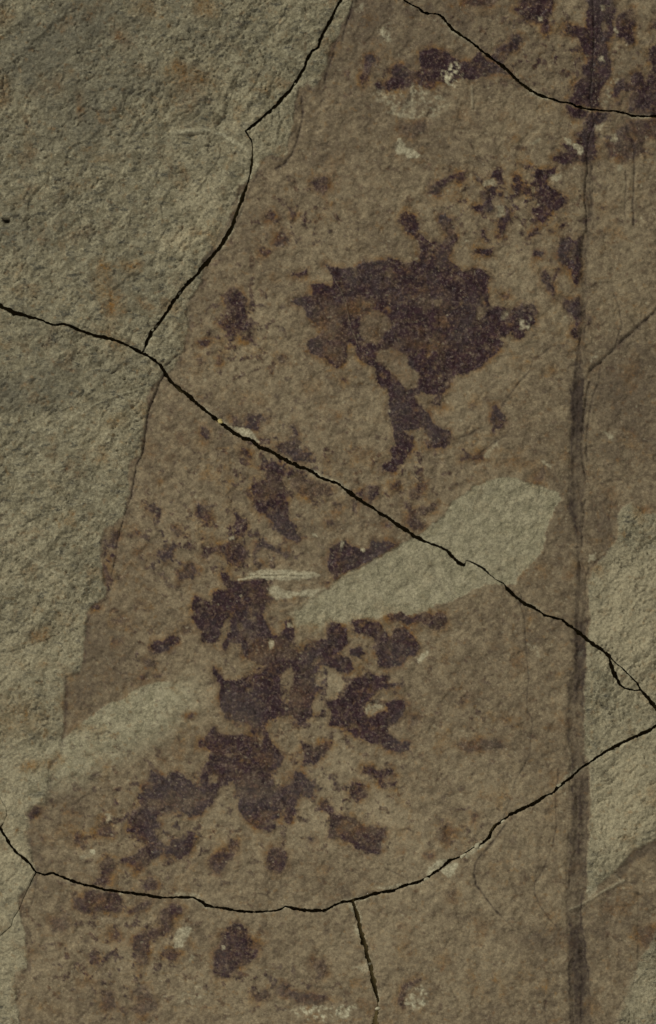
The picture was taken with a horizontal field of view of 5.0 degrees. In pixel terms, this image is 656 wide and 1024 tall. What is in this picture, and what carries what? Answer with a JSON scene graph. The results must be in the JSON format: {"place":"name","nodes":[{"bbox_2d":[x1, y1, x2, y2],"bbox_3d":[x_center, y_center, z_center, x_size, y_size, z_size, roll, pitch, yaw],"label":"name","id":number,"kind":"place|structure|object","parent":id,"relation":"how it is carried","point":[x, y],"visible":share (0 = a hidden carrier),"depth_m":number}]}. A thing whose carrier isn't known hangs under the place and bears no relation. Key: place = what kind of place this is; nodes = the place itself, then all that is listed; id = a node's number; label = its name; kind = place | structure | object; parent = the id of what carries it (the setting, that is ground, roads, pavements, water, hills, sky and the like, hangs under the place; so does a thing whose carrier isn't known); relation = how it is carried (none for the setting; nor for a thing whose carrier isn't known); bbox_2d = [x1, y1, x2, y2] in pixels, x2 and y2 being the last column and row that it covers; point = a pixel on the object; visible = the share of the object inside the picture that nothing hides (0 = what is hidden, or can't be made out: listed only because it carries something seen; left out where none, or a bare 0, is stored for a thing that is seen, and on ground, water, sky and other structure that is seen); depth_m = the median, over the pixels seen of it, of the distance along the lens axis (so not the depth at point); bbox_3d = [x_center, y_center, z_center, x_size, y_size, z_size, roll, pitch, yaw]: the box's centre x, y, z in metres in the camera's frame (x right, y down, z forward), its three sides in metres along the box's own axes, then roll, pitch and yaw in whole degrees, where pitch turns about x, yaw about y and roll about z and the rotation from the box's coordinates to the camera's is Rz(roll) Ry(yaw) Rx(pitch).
{"place":"outdoors","nodes":[
{"label":"outdoors","id":0,"kind":"place"},
{"bbox_2d":[0,0,655,1023],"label":"ground","id":1,"kind":"structure","parent":0,"point":[346,490],"depth_m":3.01},
{"bbox_2d":[0,798,35,934],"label":"stone fragment","id":2,"kind":"object","parent":1,"relation":"on","point":[17,872],"visible":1,"depth_m":3.00},
{"bbox_2d":[0,0,338,351],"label":"stone fragment","id":3,"kind":"object","parent":1,"relation":"on","point":[125,151],"visible":1,"depth_m":3.00},
{"bbox_2d":[0,873,376,1023],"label":"stone fragment","id":4,"kind":"object","parent":1,"relation":"on","point":[71,952],"visible":1,"depth_m":3.00},
{"bbox_2d":[0,308,655,910],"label":"stone fragment","id":5,"kind":"object","parent":1,"relation":"on","point":[236,672],"visible":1,"depth_m":3.00},
{"bbox_2d":[143,0,655,704],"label":"stone fragment","id":6,"kind":"object","parent":1,"relation":"on","point":[417,296],"visible":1,"depth_m":3.00},
{"bbox_2d":[354,726,655,1023],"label":"stone fragment","id":7,"kind":"object","parent":1,"relation":"on","point":[542,911],"visible":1,"depth_m":3.00},
{"bbox_2d":[404,0,655,115],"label":"stone fragment","id":8,"kind":"object","parent":1,"relation":"on","point":[594,54],"visible":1,"depth_m":3.00},
{"bbox_2d":[610,658,638,689],"bbox_3d":[0.119,0.065,3.004,0.012,0.009,0.013,0,90,0],"label":"stone fragment","id":9,"kind":"object","parent":1,"relation":"on","point":[626,680],"visible":1,"depth_m":3.00}
]}

